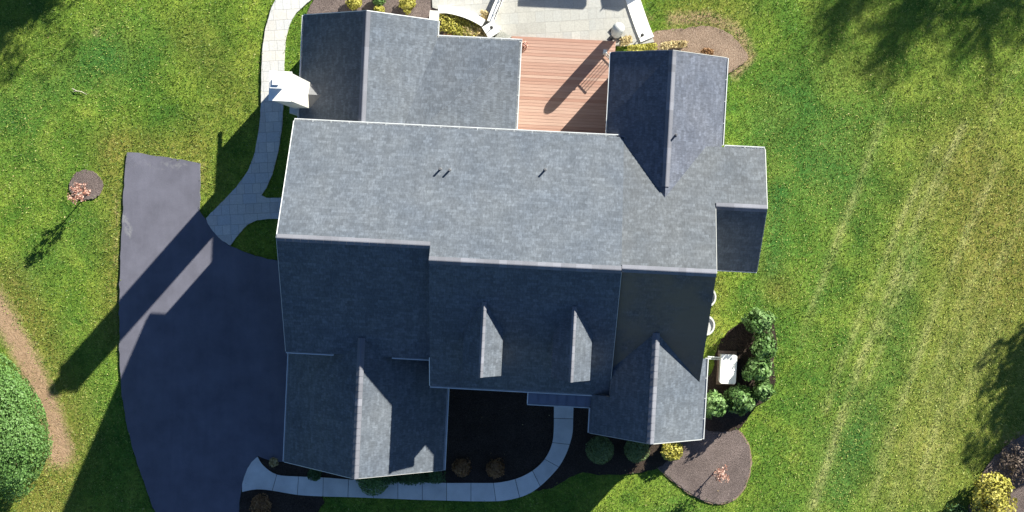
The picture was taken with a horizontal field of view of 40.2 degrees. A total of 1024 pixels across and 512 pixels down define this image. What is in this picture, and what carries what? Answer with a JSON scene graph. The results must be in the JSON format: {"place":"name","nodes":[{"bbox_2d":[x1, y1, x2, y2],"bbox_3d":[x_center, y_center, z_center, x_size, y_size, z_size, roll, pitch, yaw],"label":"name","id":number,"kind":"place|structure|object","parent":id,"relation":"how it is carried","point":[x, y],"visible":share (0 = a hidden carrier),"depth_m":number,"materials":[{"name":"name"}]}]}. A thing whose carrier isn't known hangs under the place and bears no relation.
{"place":"outdoors","nodes":[
{"label":"outdoors","id":0,"kind":"place"},
{"bbox_2d":[118,152,286,511],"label":"driveway","id":1,"kind":"structure","parent":0,"point":[203,362],"depth_m":64.46,"materials":[{"name":"grey asphalt"}]},
{"bbox_2d":[206,0,310,245],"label":"paver path","id":2,"kind":"structure","parent":0,"point":[245,201],"depth_m":64.03,"materials":[{"name":"grey concrete"}]},
{"bbox_2d":[242,406,572,500],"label":"sidewalk","id":3,"kind":"structure","parent":0,"point":[258,475],"depth_m":64.48,"materials":[{"name":"concrete"}]},
{"bbox_2d":[0,0,1023,511],"bbox_3d":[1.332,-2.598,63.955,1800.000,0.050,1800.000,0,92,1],"label":"lawn","id":4,"kind":"structure","parent":0,"point":[64,458],"depth_m":63.98,"materials":[{"name":"green plant"}]},
{"bbox_2d":[0,351,53,502],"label":"round tree","id":5,"kind":"object","parent":4,"relation":"on","point":[19,458],"visible":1,"depth_m":61.92,"materials":[{"name":"green plant"}]},
{"bbox_2d":[69,169,102,199],"bbox_3d":[-19.562,-3.267,64.370,1.584,0.182,1.422,0,92,1],"label":"mulch bed","id":6,"kind":"object","parent":4,"relation":"on","point":[94,185],"visible":0.84,"depth_m":64.27,"materials":[{"name":"brown soil"}]},
{"bbox_2d":[67,182,90,204],"bbox_3d":[-19.410,-2.874,63.204,0.894,2.244,1.092,29,93,0],"label":"sapling","id":7,"kind":"object","parent":6,"relation":"on","point":[74,196],"visible":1,"depth_m":62.66,"materials":[{"name":"pink plant"}]},
{"bbox_2d":[239,489,324,511],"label":"walk bed","id":8,"kind":"object","parent":4,"relation":"on","point":[283,502],"visible":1,"depth_m":64.69,"materials":[{"name":"brown soil"}]},
{"bbox_2d":[249,493,271,511],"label":"shrub","id":9,"kind":"object","parent":8,"relation":"on","point":[263,504],"visible":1,"depth_m":64.29,"materials":[{"name":"brown plant"}]},
{"bbox_2d":[258,456,447,482],"bbox_3d":[-7.362,9.945,64.657,8.912,0.174,1.730,4,92,1],"label":"mulch bed","id":10,"kind":"object","parent":4,"relation":"on","point":[282,468],"visible":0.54,"depth_m":64.62,"materials":[{"name":"brown soil"}]},
{"bbox_2d":[269,457,277,467],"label":"shrub","id":11,"kind":"object","parent":10,"relation":"on","point":[273,462],"visible":1,"depth_m":64.34,"materials":[{"name":"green plant"}]},
{"bbox_2d":[307,469,322,480],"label":"shrub","id":12,"kind":"object","parent":10,"relation":"on","point":[315,475],"visible":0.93,"depth_m":64.22,"materials":[{"name":"green plant"}]},
{"bbox_2d":[356,476,388,495],"bbox_3d":[-6.373,10.196,64.120,1.610,0.945,1.625,0,92,1],"label":"shrub","id":13,"kind":"object","parent":10,"relation":"on","point":[373,484],"visible":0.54,"depth_m":63.92,"materials":[{"name":"green plant"}]},
{"bbox_2d":[378,471,445,485],"bbox_3d":[-4.592,10.148,64.120,3.185,0.848,0.663,0,92,1],"label":"hedge","id":14,"kind":"object","parent":10,"relation":"on","point":[431,477],"visible":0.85,"depth_m":63.93,"materials":[{"name":"green plant"}]},
{"bbox_2d":[307,0,437,18],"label":"bed","id":15,"kind":"object","parent":4,"relation":"on","point":[421,8],"visible":0.21,"depth_m":63.70,"materials":[{"name":"brown soil"}]},
{"bbox_2d":[345,0,361,10],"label":"shrub","id":16,"kind":"object","parent":15,"relation":"on","point":[352,5],"visible":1,"depth_m":63.27,"materials":[{"name":"yellow plant"}]},
{"bbox_2d":[372,0,385,5],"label":"shrub","id":17,"kind":"object","parent":15,"relation":"on","point":[378,2],"visible":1,"depth_m":63.29,"materials":[{"name":"green plant"}]},
{"bbox_2d":[373,5,384,11],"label":"shrub","id":18,"kind":"object","parent":15,"relation":"on","point":[377,8],"visible":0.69,"depth_m":63.35,"materials":[{"name":"yellow plant"}]},
{"bbox_2d":[398,0,415,14],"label":"shrub","id":19,"kind":"object","parent":15,"relation":"on","point":[406,5],"visible":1,"depth_m":63.16,"materials":[{"name":"yellow plant"}]},
{"bbox_2d":[429,10,438,20],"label":"pillar","id":20,"kind":"structure","parent":15,"relation":"on","point":[434,15],"depth_m":63.05,"materials":[{"name":"stone"}]},
{"bbox_2d":[437,14,487,36],"bbox_3d":[-2.121,-10.200,63.739,2.977,0.154,1.315,11,93,1],"label":"planter bed","id":21,"kind":"object","parent":4,"relation":"on","point":[443,32],"visible":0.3,"depth_m":63.66,"materials":[{"name":"brown soil"}]},
{"bbox_2d":[439,14,478,36],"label":"flower bed plants","id":22,"kind":"object","parent":21,"relation":"on","point":[459,24],"visible":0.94,"depth_m":63.39,"materials":[{"name":"yellow plant"}]},
{"bbox_2d":[462,25,486,36],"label":"dried plants","id":23,"kind":"object","parent":21,"relation":"on","point":[481,32],"visible":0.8,"depth_m":63.44,"materials":[{"name":"brown plant"}]},
{"bbox_2d":[482,21,499,36],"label":"pillar","id":24,"kind":"structure","parent":4,"relation":"on","point":[493,32],"depth_m":62.97,"materials":[{"name":"stone"}]},
{"bbox_2d":[487,0,502,21],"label":"seat wall","id":25,"kind":"structure","parent":4,"relation":"on","point":[494,9],"depth_m":63.13,"materials":[{"name":"stone"}]},
{"bbox_2d":[0,2,1022,509],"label":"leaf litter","id":26,"kind":"object","parent":4,"relation":"on","point":[454,396],"visible":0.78,"depth_m":63.95,"materials":[{"name":"plant"}]},
{"bbox_2d":[268,10,767,478],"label":"house","id":27,"kind":"structure","parent":4,"relation":"on","point":[445,225],"depth_m":57.30,"materials":[{"name":"grey"}]},
{"bbox_2d":[440,389,667,490],"bbox_3d":[1.473,8.260,64.407,12.444,0.170,5.148,0,92,1],"label":"front bed","id":28,"kind":"object","parent":4,"relation":"on","point":[498,429],"visible":0.41,"depth_m":64.34,"materials":[{"name":"brown soil"}]},
{"bbox_2d":[451,458,471,477],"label":"shrub","id":29,"kind":"object","parent":28,"relation":"on","point":[462,466],"visible":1,"depth_m":64.02,"materials":[{"name":"brown plant"}]},
{"bbox_2d":[486,458,503,478],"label":"shrub","id":30,"kind":"object","parent":28,"relation":"on","point":[495,469],"visible":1,"depth_m":63.96,"materials":[{"name":"brown plant"}]},
{"bbox_2d":[585,436,613,464],"bbox_3d":[4.012,8.838,63.821,1.314,0.996,1.333,-43,91,2],"label":"shrub","id":31,"kind":"object","parent":28,"relation":"on","point":[598,451],"visible":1,"depth_m":63.60,"materials":[{"name":"green plant"}]},
{"bbox_2d":[623,440,649,462],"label":"shrub","id":32,"kind":"object","parent":28,"relation":"on","point":[635,449],"visible":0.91,"depth_m":63.57,"materials":[{"name":"green plant"}]},
{"bbox_2d":[511,36,615,133],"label":"deck","id":33,"kind":"structure","parent":4,"relation":"on","point":[563,85],"depth_m":63.41,"materials":[{"name":"brown wood"}]},
{"bbox_2d":[522,40,527,51],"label":"potted plant","id":34,"kind":"object","parent":33,"relation":"on","point":[524,44],"visible":0.56,"depth_m":63.22,"materials":[{"name":"pink plant"}]},
{"bbox_2d":[646,26,747,72],"bbox_3d":[8.154,-9.258,63.562,5.104,0.158,2.376,0,92,1],"label":"side bed","id":35,"kind":"object","parent":4,"relation":"on","point":[721,42],"visible":0.57,"depth_m":63.45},
{"bbox_2d":[627,43,657,50],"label":"ground cover","id":36,"kind":"object","parent":35,"relation":"on","point":[644,47],"visible":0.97,"depth_m":63.37,"materials":[{"name":"yellow plant"}]},
{"bbox_2d":[659,40,687,49],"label":"foundation plants","id":37,"kind":"object","parent":35,"relation":"on","point":[665,45],"visible":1,"depth_m":63.20,"materials":[{"name":"beige plant"}]},
{"bbox_2d":[700,47,713,54],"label":"withered plants","id":38,"kind":"object","parent":35,"relation":"on","point":[708,50],"visible":0.98,"depth_m":63.16,"materials":[{"name":"brown plant"}]},
{"bbox_2d":[658,429,749,503],"bbox_3d":[8.901,9.164,64.293,4.634,0.162,3.722,41,93,-1],"label":"corner bed","id":39,"kind":"object","parent":4,"relation":"on","point":[692,470],"visible":0.82,"depth_m":64.23,"materials":[{"name":"brown soil"}]},
{"bbox_2d":[660,442,682,460],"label":"shrub","id":40,"kind":"object","parent":39,"relation":"on","point":[672,451],"visible":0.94,"depth_m":63.59,"materials":[{"name":"yellow plant"}]},
{"bbox_2d":[658,429,751,504],"bbox_3d":[8.903,9.188,64.304,4.717,0.142,3.809,41,93,-1],"label":"bed edging","id":41,"kind":"object","parent":39,"relation":"on","point":[741,433],"visible":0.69,"depth_m":64.28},
{"bbox_2d":[712,464,729,482],"bbox_3d":[9.406,9.816,63.343,0.857,1.797,0.855,0,92,1],"label":"sapling","id":42,"kind":"object","parent":39,"relation":"on","point":[719,473],"visible":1,"depth_m":62.88,"materials":[{"name":"pink plant"}]},
{"bbox_2d":[707,316,714,334],"bbox_3d":[9.065,3.172,63.977,0.397,0.260,0.920,3,92,1],"label":"window well","id":43,"kind":"object","parent":4,"relation":"on","point":[711,326],"depth_m":63.92,"materials":[{"name":"grey paint"}]},
{"bbox_2d":[712,291,715,304],"bbox_3d":[9.116,1.883,63.923,0.397,0.260,0.920,3,92,1],"label":"window well","id":44,"kind":"object","parent":4,"relation":"on","point":[714,298],"depth_m":63.80,"materials":[{"name":"grey paint"}]},
{"bbox_2d":[705,318,776,431],"bbox_3d":[10.508,5.476,64.107,3.280,0.166,6.051,29,93,0],"label":"foundation bed","id":45,"kind":"object","parent":4,"relation":"on","point":[738,338],"visible":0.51,"depth_m":64.02,"materials":[{"name":"brown soil"}]},
{"bbox_2d":[706,389,728,418],"bbox_3d":[9.113,6.703,63.230,1.309,2.113,1.205,-31,91,2],"label":"shrub","id":46,"kind":"object","parent":45,"relation":"on","point":[716,404],"visible":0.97,"depth_m":62.63,"materials":[{"name":"green plant"}]},
{"bbox_2d":[708,350,736,384],"bbox_3d":[9.553,5.113,63.685,1.320,0.820,1.560,3,92,1],"label":"generator","id":47,"kind":"object","parent":45,"relation":"on","point":[726,366],"visible":0.89,"depth_m":63.28,"materials":[{"name":"grey paint"}]},
{"bbox_2d":[723,382,755,416],"bbox_3d":[10.279,6.495,63.157,1.454,2.154,1.529,0,92,1],"label":"shrub","id":48,"kind":"object","parent":45,"relation":"on","point":[738,398],"visible":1,"depth_m":62.80,"materials":[{"name":"green plant"}]},
{"bbox_2d":[741,356,774,381],"bbox_3d":[11.088,5.050,63.078,1.561,1.872,1.322,0,92,1],"label":"shrub","id":49,"kind":"object","parent":45,"relation":"on","point":[760,370],"visible":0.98,"depth_m":62.64,"materials":[{"name":"green plant"}]},
{"bbox_2d":[741,307,776,336],"bbox_3d":[11.086,2.953,63.031,1.575,1.953,1.294,19,93,0],"label":"shrub","id":50,"kind":"object","parent":45,"relation":"on","point":[759,321],"visible":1,"depth_m":62.61,"materials":[{"name":"green plant"}]},
{"bbox_2d":[749,333,777,363],"bbox_3d":[11.372,4.063,63.113,1.298,1.834,1.339,28,93,0],"label":"shrub","id":51,"kind":"object","parent":45,"relation":"on","point":[762,346],"visible":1,"depth_m":62.62,"materials":[{"name":"green plant"}]},
{"bbox_2d":[751,378,777,401],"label":"shrub","id":52,"kind":"object","parent":45,"relation":"on","point":[763,391],"visible":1,"depth_m":63.00,"materials":[{"name":"green plant"}]},
{"bbox_2d":[945,503,968,511],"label":"edge shrub","id":53,"kind":"object","parent":4,"relation":"on","point":[953,509],"visible":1,"depth_m":63.62,"materials":[{"name":"green plant"}]},
{"bbox_2d":[968,434,1023,511],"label":"hedge bed","id":54,"kind":"object","parent":4,"relation":"on","point":[993,465],"visible":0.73,"depth_m":63.94,"materials":[{"name":"brown soil"}]},
{"bbox_2d":[969,471,1017,511],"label":"golden shrub","id":55,"kind":"object","parent":54,"relation":"on","point":[997,491],"visible":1,"depth_m":63.02,"materials":[{"name":"yellow plant"}]},
{"bbox_2d":[999,432,1023,489],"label":"twiggy shrub","id":56,"kind":"object","parent":54,"relation":"on","point":[1018,458],"visible":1,"depth_m":63.35,"materials":[{"name":"brown plant"}]},
{"bbox_2d":[432,0,653,45],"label":"patio","id":57,"kind":"structure","parent":0,"point":[583,19],"depth_m":63.50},
{"bbox_2d":[438,5,484,25],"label":"seat wall","id":58,"kind":"structure","parent":57,"relation":"on","point":[463,13],"depth_m":63.17,"materials":[{"name":"stone"}]},
{"bbox_2d":[480,9,488,20],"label":"seed plants","id":59,"kind":"object","parent":57,"relation":"on","point":[484,13],"visible":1,"depth_m":63.29,"materials":[{"name":"beige plant"}]},
{"bbox_2d":[494,29,510,37],"bbox_3d":[-0.334,-10.020,63.680,1.050,0.214,0.535,3,92,1],"label":"gravel patch","id":60,"kind":"object","parent":57,"relation":"on","point":[500,34],"visible":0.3,"depth_m":63.57,"materials":[{"name":"beige gravel"}]},
{"bbox_2d":[609,22,624,40],"bbox_3d":[4.679,-9.999,62.202,0.636,2.560,0.636,5,92,1],"label":"garden umbrella","id":61,"kind":"object","parent":57,"relation":"on","point":[616,30],"visible":1,"depth_m":61.13,"materials":[{"name":"white fabric"}]},
{"bbox_2d":[619,35,632,46],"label":"planter plants","id":62,"kind":"object","parent":57,"relation":"on","point":[626,40],"visible":1,"depth_m":63.15,"materials":[{"name":"beige plant"}]},
{"bbox_2d":[626,0,653,41],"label":"seat wall","id":63,"kind":"structure","parent":57,"relation":"on","point":[638,16],"depth_m":63.35,"materials":[{"name":"stone"}]}
]}

